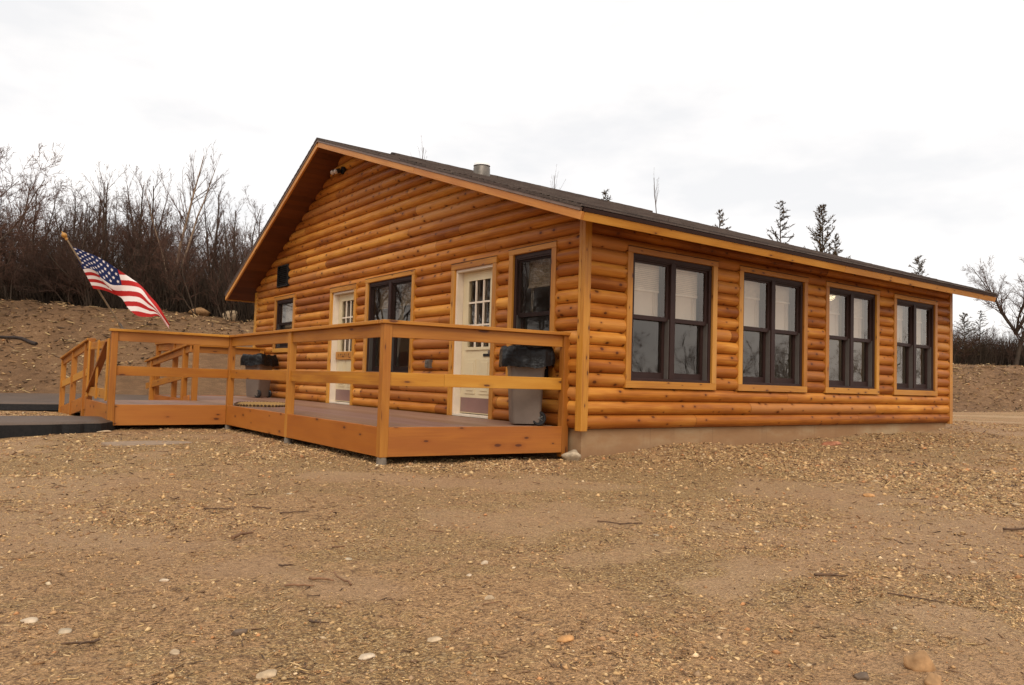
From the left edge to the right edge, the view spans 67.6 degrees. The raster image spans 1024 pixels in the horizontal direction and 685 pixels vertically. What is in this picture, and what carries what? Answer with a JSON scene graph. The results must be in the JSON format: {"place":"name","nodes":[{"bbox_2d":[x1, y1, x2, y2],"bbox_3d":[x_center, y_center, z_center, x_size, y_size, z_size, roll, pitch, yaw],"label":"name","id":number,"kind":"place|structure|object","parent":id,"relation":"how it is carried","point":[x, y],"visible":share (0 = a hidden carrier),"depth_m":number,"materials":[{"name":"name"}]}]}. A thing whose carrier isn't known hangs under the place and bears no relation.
{"place":"outdoors","nodes":[
{"label":"outdoors","id":0,"kind":"place"},
{"bbox_2d":[0,416,115,438],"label":"path","id":1,"kind":"structure","parent":0,"point":[17,426],"depth_m":10.49,"materials":[{"name":"concrete"}]},
{"bbox_2d":[0,393,148,409],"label":"road","id":2,"kind":"structure","parent":0,"point":[29,401],"depth_m":17.32,"materials":[{"name":"asphalt"}]},
{"bbox_2d":[0,300,1023,684],"bbox_3d":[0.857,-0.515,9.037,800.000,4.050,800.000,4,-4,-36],"label":"ground","id":3,"kind":"structure","parent":0,"point":[232,570],"depth_m":3.81,"materials":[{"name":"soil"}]},
{"bbox_2d":[0,251,20,297],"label":"bare shrub","id":4,"kind":"object","parent":3,"relation":"on","point":[7,275],"visible":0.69,"depth_m":29.72,"materials":[{"name":"brown plant"}]},
{"bbox_2d":[0,336,37,345],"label":"branch","id":5,"kind":"object","parent":3,"relation":"on","point":[28,341],"visible":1,"depth_m":25.73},
{"bbox_2d":[0,251,37,300],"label":"bare shrub","id":6,"kind":"object","parent":3,"relation":"on","point":[14,280],"visible":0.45,"depth_m":29.74,"materials":[{"name":"brown plant"}]},
{"bbox_2d":[0,158,46,283],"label":"bare tree","id":7,"kind":"object","parent":3,"relation":"on","point":[10,223],"visible":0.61,"depth_m":31.61,"materials":[{"name":"brown plant"}]},
{"bbox_2d":[0,221,47,300],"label":"bare tree","id":8,"kind":"object","parent":3,"relation":"on","point":[37,229],"visible":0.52,"depth_m":29.62,"materials":[{"name":"brown plant"}]},
{"bbox_2d":[0,181,50,268],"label":"bare tree","id":9,"kind":"object","parent":3,"relation":"on","point":[15,218],"visible":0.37,"depth_m":31.76,"materials":[{"name":"brown plant"}]},
{"bbox_2d":[2,251,49,296],"bbox_3d":[-18.845,-2.377,29.743,1.518,2.222,1.386,2,-3,-5],"label":"bare shrub","id":10,"kind":"object","parent":3,"relation":"on","point":[23,277],"visible":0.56,"depth_m":29.50,"materials":[{"name":"brown plant"}]},
{"bbox_2d":[1,232,50,284],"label":"bare tree","id":11,"kind":"object","parent":3,"relation":"on","point":[20,254],"visible":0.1,"depth_m":30.44,"materials":[{"name":"brown plant"}]},
{"bbox_2d":[0,200,56,268],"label":"bare tree","id":12,"kind":"object","parent":3,"relation":"on","point":[17,243],"visible":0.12,"depth_m":32.29,"materials":[{"name":"brown plant"}]},
{"bbox_2d":[1,200,56,256],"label":"bare tree","id":13,"kind":"object","parent":3,"relation":"on","point":[25,219],"visible":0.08,"depth_m":35.43,"materials":[{"name":"brown plant"}]},
{"bbox_2d":[20,617,38,622],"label":"stone","id":14,"kind":"object","parent":3,"relation":"on","point":[30,619],"visible":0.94,"depth_m":2.70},
{"bbox_2d":[6,168,64,295],"bbox_3d":[-19.228,-3.989,30.916,1.359,5.946,2.232,1,-3,18],"label":"bare tree","id":15,"kind":"object","parent":3,"relation":"on","point":[48,228],"visible":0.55,"depth_m":30.76,"materials":[{"name":"brown plant"}]},
{"bbox_2d":[0,142,82,314],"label":"bare tree","id":16,"kind":"object","parent":3,"relation":"on","point":[28,206],"visible":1,"depth_m":26.55,"materials":[{"name":"brown plant"}]},
{"bbox_2d":[0,233,82,300],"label":"bare tree","id":17,"kind":"object","parent":3,"relation":"on","point":[32,274],"visible":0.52,"depth_m":29.31,"materials":[{"name":"brown plant"}]},
{"bbox_2d":[0,186,84,271],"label":"bare tree","id":18,"kind":"object","parent":3,"relation":"on","point":[41,216],"visible":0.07,"depth_m":33.33,"materials":[{"name":"brown plant"}]},
{"bbox_2d":[24,253,69,302],"bbox_3d":[-18.432,-2.569,30.185,1.854,2.714,1.693,1,-3,20],"label":"bare shrub","id":19,"kind":"object","parent":3,"relation":"on","point":[37,272],"visible":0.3,"depth_m":30.15,"materials":[{"name":"brown plant"}]},
{"bbox_2d":[16,225,80,304],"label":"bare tree","id":20,"kind":"object","parent":3,"relation":"on","point":[49,283],"visible":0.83,"depth_m":28.96,"materials":[{"name":"brown plant"}]},
{"bbox_2d":[0,191,96,271],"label":"bare tree","id":21,"kind":"object","parent":3,"relation":"on","point":[29,226],"visible":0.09,"depth_m":33.29,"materials":[{"name":"brown plant"}]},
{"bbox_2d":[0,207,114,285],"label":"bare tree","id":22,"kind":"object","parent":3,"relation":"on","point":[44,236],"visible":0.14,"depth_m":32.30,"materials":[{"name":"brown plant"}]},
{"bbox_2d":[45,176,97,272],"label":"bare tree","id":23,"kind":"object","parent":3,"relation":"on","point":[63,224],"visible":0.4,"depth_m":31.35,"materials":[{"name":"brown plant"}]},
{"bbox_2d":[43,241,102,305],"bbox_3d":[-16.977,-2.497,29.582,2.268,2.772,1.870,4,-4,-38],"label":"bare shrub","id":24,"kind":"object","parent":3,"relation":"on","point":[53,270],"visible":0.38,"depth_m":29.29,"materials":[{"name":"brown plant"}]},
{"bbox_2d":[60,638,99,646],"bbox_3d":[-1.390,0.974,2.478,0.038,0.027,0.126,0,-3,31],"label":"stick","id":25,"kind":"object","parent":3,"relation":"on","point":[86,642],"visible":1,"depth_m":2.47,"materials":[{"name":"wood"}]},
{"bbox_2d":[37,188,126,292],"bbox_3d":[-18.102,-3.548,32.398,3.939,5.561,5.238,2,-3,-2],"label":"bare tree","id":26,"kind":"object","parent":3,"relation":"on","point":[73,206],"visible":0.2,"depth_m":31.08,"materials":[{"name":"brown plant"}]},
{"bbox_2d":[55,243,113,305],"bbox_3d":[-16.616,-2.549,29.641,1.994,2.859,3.475,3,-3,-24],"label":"bare shrub","id":27,"kind":"object","parent":3,"relation":"on","point":[82,287],"visible":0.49,"depth_m":29.17,"materials":[{"name":"brown plant"}]},
{"bbox_2d":[11,187,162,305],"bbox_3d":[-16.202,-3.539,29.261,4.705,4.995,3.538,2,-3,-13],"label":"bare tree","id":28,"kind":"object","parent":3,"relation":"on","point":[72,279],"visible":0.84,"depth_m":29.00,"materials":[{"name":"brown plant"}]},
{"bbox_2d":[78,171,114,255],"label":"bare tree","id":29,"kind":"object","parent":3,"relation":"on","point":[100,214],"visible":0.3,"depth_m":33.29,"materials":[{"name":"brown plant"}]},
{"bbox_2d":[61,212,143,284],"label":"bare tree","id":30,"kind":"object","parent":3,"relation":"on","point":[98,235],"visible":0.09,"depth_m":33.37,"materials":[{"name":"brown plant"}]},
{"bbox_2d":[86,162,127,307],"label":"bare tree","id":31,"kind":"object","parent":3,"relation":"on","point":[94,245],"visible":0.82,"depth_m":30.13,"materials":[{"name":"brown plant"}]},
{"bbox_2d":[0,231,253,321],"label":"undergrowth","id":32,"kind":"object","parent":3,"relation":"on","point":[241,310],"visible":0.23,"depth_m":29.65,"materials":[{"name":"plant"}]},
{"bbox_2d":[78,201,182,276],"bbox_3d":[-16.232,-3.288,32.548,4.277,4.990,5.645,3,-3,-24],"label":"bare tree","id":33,"kind":"object","parent":3,"relation":"on","point":[111,226],"visible":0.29,"depth_m":31.34,"materials":[{"name":"brown plant"}]},
{"bbox_2d":[114,164,177,279],"bbox_3d":[-15.041,-4.033,31.327,2.404,6.404,1.463,4,-4,-38],"label":"bare tree","id":34,"kind":"object","parent":3,"relation":"on","point":[141,214],"visible":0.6,"depth_m":31.14,"materials":[{"name":"brown plant"}]},
{"bbox_2d":[114,164,179,261],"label":"bare tree","id":35,"kind":"object","parent":3,"relation":"on","point":[153,199],"visible":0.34,"depth_m":33.91,"materials":[{"name":"brown plant"}]},
{"bbox_2d":[101,441,192,445],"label":"slab","id":36,"kind":"structure","parent":3,"relation":"on","point":[125,443],"depth_m":9.21,"materials":[{"name":"concrete"}]},
{"bbox_2d":[121,227,176,287],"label":"bare tree","id":37,"kind":"object","parent":3,"relation":"on","point":[151,271],"visible":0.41,"depth_m":29.74,"materials":[{"name":"brown plant"}]},
{"bbox_2d":[121,217,179,287],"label":"bare tree","id":38,"kind":"object","parent":3,"relation":"on","point":[162,247],"visible":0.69,"depth_m":29.13,"materials":[{"name":"brown plant"}]},
{"bbox_2d":[115,224,202,266],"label":"bare tree","id":39,"kind":"object","parent":3,"relation":"on","point":[156,242],"visible":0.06,"depth_m":32.57,"materials":[{"name":"brown plant"}]},
{"bbox_2d":[129,205,192,263],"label":"bare tree","id":40,"kind":"object","parent":3,"relation":"on","point":[170,228],"visible":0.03,"depth_m":36.93,"materials":[{"name":"brown plant"}]},
{"bbox_2d":[122,241,209,293],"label":"bare tree","id":41,"kind":"object","parent":3,"relation":"on","point":[166,262],"visible":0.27,"depth_m":30.90,"materials":[{"name":"brown plant"}]},
{"bbox_2d":[123,209,213,284],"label":"bare tree","id":42,"kind":"object","parent":3,"relation":"on","point":[164,252],"visible":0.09,"depth_m":32.66,"materials":[{"name":"brown plant"}]},
{"bbox_2d":[111,185,227,285],"bbox_3d":[-14.640,-3.638,31.900,4.707,5.607,4.256,4,-4,-42],"label":"bare tree","id":43,"kind":"object","parent":3,"relation":"on","point":[127,206],"visible":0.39,"depth_m":30.94,"materials":[{"name":"brown plant"}]},
{"bbox_2d":[141,250,204,303],"bbox_3d":[-13.436,-2.315,30.567,2.512,3.069,2.070,2,-3,-1],"label":"bare shrub","id":44,"kind":"object","parent":3,"relation":"on","point":[185,275],"visible":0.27,"depth_m":30.36,"materials":[{"name":"brown plant"}]},
{"bbox_2d":[133,250,220,311],"bbox_3d":[-12.958,-2.252,30.131,1.991,2.854,3.468,0,-3,32],"label":"bare shrub","id":45,"kind":"object","parent":3,"relation":"on","point":[172,277],"visible":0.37,"depth_m":30.05,"materials":[{"name":"brown plant"}]},
{"bbox_2d":[130,140,228,310],"bbox_3d":[-13.524,-4.531,31.135,3.645,7.535,1.934,2,-3,-10],"label":"bare tree","id":46,"kind":"object","parent":3,"relation":"on","point":[191,203],"visible":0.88,"depth_m":31.06,"materials":[{"name":"brown plant"}]},
{"bbox_2d":[150,216,212,314],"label":"bare tree","id":47,"kind":"object","parent":3,"relation":"on","point":[182,274],"visible":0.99,"depth_m":28.41,"materials":[{"name":"brown plant"}]},
{"bbox_2d":[139,216,234,289],"bbox_3d":[-13.947,-3.137,32.618,4.055,4.843,3.522,3,-3,-29],"label":"bare tree","id":48,"kind":"object","parent":3,"relation":"on","point":[195,238],"visible":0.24,"depth_m":32.41,"materials":[{"name":"brown plant"}]},
{"bbox_2d":[188,307,210,316],"bbox_3d":[-11.979,-1.150,29.387,0.834,0.434,0.606,4,-4,-36],"label":"boulder","id":49,"kind":"object","parent":3,"relation":"on","point":[200,311],"visible":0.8,"depth_m":29.20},
{"bbox_2d":[179,267,233,316],"bbox_3d":[-11.596,-1.892,29.844,2.804,2.307,1.610,3,-3,-18],"label":"bare shrub","id":50,"kind":"object","parent":3,"relation":"on","point":[213,295],"visible":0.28,"depth_m":29.81,"materials":[{"name":"brown plant"}]},
{"bbox_2d":[168,197,254,268],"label":"bare tree","id":51,"kind":"object","parent":3,"relation":"on","point":[226,231],"visible":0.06,"depth_m":38.92,"materials":[{"name":"brown plant"}]},
{"bbox_2d":[189,228,235,287],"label":"bare tree","id":52,"kind":"object","parent":3,"relation":"on","point":[207,256],"visible":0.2,"depth_m":31.26,"materials":[{"name":"brown plant"}]},
{"bbox_2d":[186,240,239,291],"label":"bare tree","id":53,"kind":"object","parent":3,"relation":"on","point":[205,264],"visible":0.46,"depth_m":30.41,"materials":[{"name":"brown plant"}]},
{"bbox_2d":[194,176,236,310],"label":"bare tree","id":54,"kind":"object","parent":3,"relation":"on","point":[215,243],"visible":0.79,"depth_m":31.33,"materials":[{"name":"brown plant"}]},
{"bbox_2d":[206,232,247,315],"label":"bare tree","id":55,"kind":"object","parent":3,"relation":"on","point":[222,256],"visible":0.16,"depth_m":31.18,"materials":[{"name":"brown plant"}]},
{"bbox_2d":[205,264,251,318],"bbox_3d":[-11.061,-1.893,29.488,1.487,2.204,1.804,1,-3,13],"label":"bare shrub","id":56,"kind":"object","parent":3,"relation":"on","point":[215,292],"visible":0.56,"depth_m":29.29,"materials":[{"name":"brown plant"}]},
{"bbox_2d":[222,310,237,320],"bbox_3d":[-10.880,-1.009,29.579,0.607,0.524,0.456,4,-4,-36],"label":"boulder","id":57,"kind":"object","parent":3,"relation":"on","point":[233,316],"visible":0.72,"depth_m":29.43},
{"bbox_2d":[210,192,250,283],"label":"bare tree","id":58,"kind":"object","parent":3,"relation":"on","point":[225,244],"visible":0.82,"depth_m":30.33,"materials":[{"name":"brown plant"}]},
{"bbox_2d":[203,185,261,266],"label":"bare tree","id":59,"kind":"object","parent":3,"relation":"on","point":[257,217],"visible":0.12,"depth_m":37.46,"materials":[{"name":"brown plant"}]},
{"bbox_2d":[226,222,249,270],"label":"bare tree","id":60,"kind":"object","parent":3,"relation":"on","point":[242,238],"visible":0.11,"depth_m":30.81,"materials":[{"name":"brown plant"}]},
{"bbox_2d":[231,629,247,635],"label":"stone","id":61,"kind":"object","parent":3,"relation":"on","point":[235,632],"visible":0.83,"depth_m":2.67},
{"bbox_2d":[228,238,251,312],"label":"bare tree","id":62,"kind":"object","parent":3,"relation":"on","point":[233,264],"visible":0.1,"depth_m":30.13,"materials":[{"name":"brown plant"}]},
{"bbox_2d":[238,203,275,267],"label":"bare tree","id":63,"kind":"object","parent":3,"relation":"on","point":[249,233],"visible":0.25,"depth_m":31.09,"materials":[{"name":"brown plant"}]},
{"bbox_2d":[256,669,276,678],"bbox_3d":[-0.734,0.991,2.284,0.068,0.023,0.039,4,-4,-36],"label":"stone","id":64,"kind":"object","parent":3,"relation":"on","point":[269,673],"visible":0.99,"depth_m":2.27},
{"bbox_2d":[58,319,570,464],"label":"deck","id":65,"kind":"structure","parent":3,"relation":"on","point":[382,432],"depth_m":9.66,"materials":[{"name":"wood"}]},
{"bbox_2d":[61,232,169,328],"bbox_3d":[-5.684,-0.881,11.196,1.630,1.385,0.586,1,-3,5],"label":"flag","id":66,"kind":"object","parent":65,"relation":"attached to","point":[102,274],"visible":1,"depth_m":10.99,"materials":[{"name":"multicoloured fabric"}]},
{"bbox_2d":[234,401,284,406],"bbox_3d":[-4.170,1.028,12.800,0.893,0.040,1.494,3,-3,-16],"label":"door mat","id":67,"kind":"object","parent":65,"relation":"on","point":[262,404],"depth_m":12.34,"materials":[{"name":"wicker"}]},
{"bbox_2d":[240,353,278,397],"bbox_3d":[-5.583,0.726,16.865,0.664,0.969,0.705,0,-3,23],"label":"trash bin","id":68,"kind":"object","parent":65,"relation":"on","point":[255,387],"visible":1,"depth_m":16.66,"materials":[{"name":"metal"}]},
{"bbox_2d":[499,345,554,425],"bbox_3d":[0.167,0.516,9.346,0.664,0.969,0.705,2,-3,-6],"label":"trash bin","id":69,"kind":"object","parent":65,"relation":"on","point":[525,406],"visible":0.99,"depth_m":9.12,"materials":[{"name":"grey plastic"}]},
{"bbox_2d":[358,653,375,659],"bbox_3d":[-0.473,1.025,2.491,0.064,0.020,0.036,4,-4,-36],"label":"stone","id":70,"kind":"object","parent":3,"relation":"on","point":[365,656],"visible":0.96,"depth_m":2.48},
{"bbox_2d":[0,299,1021,411],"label":"stones","id":71,"kind":"object","parent":3,"relation":"on","point":[248,330],"visible":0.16,"depth_m":27.46,"materials":[{"name":"stone"}]},
{"bbox_2d":[0,298,1023,411],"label":"litter","id":72,"kind":"object","parent":3,"relation":"on","point":[220,329],"visible":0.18,"depth_m":27.45,"materials":[{"name":"brown soil"}]},
{"bbox_2d":[0,411,1023,684],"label":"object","id":73,"kind":"structure","parent":3,"relation":"on","point":[706,455],"depth_m":4.84,"materials":[{"name":"gravel"}]},
{"bbox_2d":[557,634,573,642],"bbox_3d":[0.185,1.039,2.675,0.072,0.027,0.052,3,-3,-25],"label":"stone","id":74,"kind":"object","parent":3,"relation":"on","point":[566,638],"visible":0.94,"depth_m":2.66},
{"bbox_2d":[561,449,580,460],"bbox_3d":[0.686,1.329,8.935,0.232,0.158,0.184,2,-3,-1],"label":"rock","id":75,"kind":"object","parent":3,"relation":"on","point":[572,455],"visible":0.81,"depth_m":8.87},
{"bbox_2d":[224,138,996,458],"bbox_3d":[1.046,-0.642,16.574,10.489,6.096,13.132,4,-4,-36],"label":"log cabin","id":76,"kind":"object","parent":3,"relation":"on","point":[684,331],"visible":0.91,"depth_m":11.66,"materials":[{"name":"brown wood"}]},
{"bbox_2d":[272,294,296,352],"bbox_3d":[-4.975,-0.405,16.995,0.242,1.255,1.264,4,-4,-36],"label":"window","id":77,"kind":"structure","parent":76,"relation":"in","point":[279,306],"depth_m":17.27,"materials":[{"name":"brown wood"}]},
{"bbox_2d":[326,283,358,404],"bbox_3d":[-3.162,0.047,14.463,0.195,2.231,1.191,4,-4,-36],"label":"door","id":78,"kind":"structure","parent":76,"relation":"in","point":[338,359],"depth_m":14.70,"materials":[{"name":"beige paint"}]},
{"bbox_2d":[362,269,417,372],"bbox_3d":[-2.008,-0.265,13.006,0.284,1.762,1.789,4,-4,-36],"label":"window","id":79,"kind":"structure","parent":76,"relation":"in","point":[395,311],"depth_m":13.02,"materials":[{"name":"brown wood"}]},
{"bbox_2d":[447,255,499,418],"bbox_3d":[-0.516,-0.055,10.894,0.195,2.231,1.164,4,-4,-36],"label":"door","id":80,"kind":"structure","parent":76,"relation":"in","point":[464,359],"depth_m":11.04,"materials":[{"name":"beige paint"}]},
{"bbox_2d":[506,241,559,377],"bbox_3d":[0.318,-0.347,9.833,0.242,1.782,0.992,4,-4,-36],"label":"window","id":81,"kind":"structure","parent":76,"relation":"in","point":[516,314],"depth_m":10.03,"materials":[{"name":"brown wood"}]},
{"bbox_2d":[622,245,718,389],"bbox_3d":[2.032,-0.274,9.963,1.728,1.753,0.242,4,-4,-36],"label":"window","id":82,"kind":"structure","parent":76,"relation":"in","point":[642,304],"depth_m":9.93,"materials":[{"name":"brown wood"}]},
{"bbox_2d":[735,265,808,392],"bbox_3d":[3.773,-0.157,11.251,1.677,1.753,0.242,4,-4,-36],"label":"window","id":83,"kind":"structure","parent":76,"relation":"in","point":[774,313],"depth_m":11.24,"materials":[{"name":"brown wood"}]},
{"bbox_2d":[822,281,879,393],"bbox_3d":[5.492,-0.042,12.522,1.625,1.753,0.242,4,-4,-36],"label":"window","id":84,"kind":"structure","parent":76,"relation":"in","point":[851,324],"depth_m":12.53,"materials":[{"name":"brown wood"}]},
{"bbox_2d":[891,293,937,395],"bbox_3d":[7.172,0.070,13.765,1.595,1.753,0.242,4,-4,-36],"label":"window","id":85,"kind":"structure","parent":76,"relation":"in","point":[929,387],"depth_m":13.79,"materials":[{"name":"brown wood"}]},
{"bbox_2d":[714,209,730,229],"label":"cedar tree","id":86,"kind":"object","parent":3,"relation":"on","point":[720,217],"visible":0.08,"depth_m":49.94,"materials":[{"name":"green plant"}]},
{"bbox_2d":[767,200,793,243],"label":"cedar tree","id":87,"kind":"object","parent":3,"relation":"on","point":[782,217],"visible":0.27,"depth_m":45.83,"materials":[{"name":"green plant"}]},
{"bbox_2d":[803,204,850,257],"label":"cedar tree","id":88,"kind":"object","parent":3,"relation":"on","point":[820,233],"visible":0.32,"depth_m":43.78,"materials":[{"name":"green plant"}]},
{"bbox_2d":[814,572,847,576],"bbox_3d":[1.510,1.100,3.628,0.151,0.019,0.037,1,-3,10],"label":"stick","id":89,"kind":"object","parent":3,"relation":"on","point":[825,574],"visible":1,"depth_m":3.62,"materials":[{"name":"wood"}]},
{"bbox_2d":[821,441,840,445],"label":"rock","id":90,"kind":"object","parent":3,"relation":"on","point":[832,443],"visible":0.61,"depth_m":11.39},
{"bbox_2d":[829,233,843,253],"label":"cedar tree","id":91,"kind":"object","parent":3,"relation":"on","point":[835,244],"visible":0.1,"depth_m":44.56,"materials":[{"name":"green plant"}]},
{"bbox_2d":[854,672,868,679],"bbox_3d":[1.098,1.049,2.398,0.055,0.025,0.040,4,-4,-36],"label":"stone","id":92,"kind":"object","parent":3,"relation":"on","point":[862,676],"visible":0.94,"depth_m":2.39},
{"bbox_2d":[887,592,943,602],"bbox_3d":[1.718,1.085,3.257,0.216,0.011,0.020,0,-3,31],"label":"stick","id":93,"kind":"object","parent":3,"relation":"on","point":[912,597],"visible":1,"depth_m":3.27,"materials":[{"name":"wood"}]},
{"bbox_2d":[908,255,927,275],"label":"cedar tree","id":94,"kind":"object","parent":3,"relation":"on","point":[919,265],"visible":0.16,"depth_m":49.94,"materials":[{"name":"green plant"}]},
{"bbox_2d":[903,650,936,671],"bbox_3d":[1.334,1.046,2.502,0.106,0.082,0.064,2,-3,-11],"label":"rock","id":95,"kind":"object","parent":3,"relation":"on","point":[920,661],"visible":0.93,"depth_m":2.48,"materials":[{"name":"stone"}]},
{"bbox_2d":[924,672,941,684],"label":"rock","id":96,"kind":"object","parent":3,"relation":"on","point":[931,678],"visible":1,"depth_m":2.35,"materials":[{"name":"stone"}]},
{"bbox_2d":[953,320,970,363],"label":"bare shrub","id":97,"kind":"object","parent":3,"relation":"on","point":[960,343],"visible":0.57,"depth_m":49.87,"materials":[{"name":"brown plant"}]},
{"bbox_2d":[953,312,979,360],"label":"cedar tree","id":98,"kind":"object","parent":3,"relation":"on","point":[964,328],"visible":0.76,"depth_m":50.80,"materials":[{"name":"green plant"}]},
{"bbox_2d":[955,329,980,363],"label":"bare shrub","id":99,"kind":"object","parent":3,"relation":"on","point":[969,347],"visible":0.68,"depth_m":50.30,"materials":[{"name":"brown plant"}]},
{"bbox_2d":[966,311,996,363],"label":"cedar tree","id":100,"kind":"object","parent":3,"relation":"on","point":[979,331],"visible":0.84,"depth_m":50.85,"materials":[{"name":"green plant"}]},
{"bbox_2d":[973,330,999,363],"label":"bare shrub","id":101,"kind":"object","parent":3,"relation":"on","point":[988,347],"visible":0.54,"depth_m":50.92,"materials":[{"name":"brown plant"}]},
{"bbox_2d":[953,326,1023,365],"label":"undergrowth","id":102,"kind":"object","parent":3,"relation":"on","point":[986,355],"visible":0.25,"depth_m":50.59,"materials":[{"name":"plant"}]},
{"bbox_2d":[975,320,1008,356],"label":"bare shrub","id":103,"kind":"object","parent":3,"relation":"on","point":[993,331],"visible":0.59,"depth_m":51.73,"materials":[{"name":"brown plant"}]},
{"bbox_2d":[962,255,1023,364],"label":"bare tree","id":104,"kind":"object","parent":3,"relation":"on","point":[1001,311],"visible":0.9,"depth_m":49.66,"materials":[{"name":"brown plant"}]},
{"bbox_2d":[998,336,1023,364],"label":"bare shrub","id":105,"kind":"object","parent":3,"relation":"on","point":[1022,352],"visible":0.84,"depth_m":50.07,"materials":[{"name":"brown plant"}]},
{"bbox_2d":[1001,330,1022,365],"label":"bare shrub","id":106,"kind":"object","parent":3,"relation":"on","point":[1013,347],"visible":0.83,"depth_m":49.89,"materials":[{"name":"brown plant"}]},
{"bbox_2d":[0,0,1023,345],"label":"sky","id":107,"kind":"structure","parent":0,"point":[904,119],"materials":[{"name":"white"}]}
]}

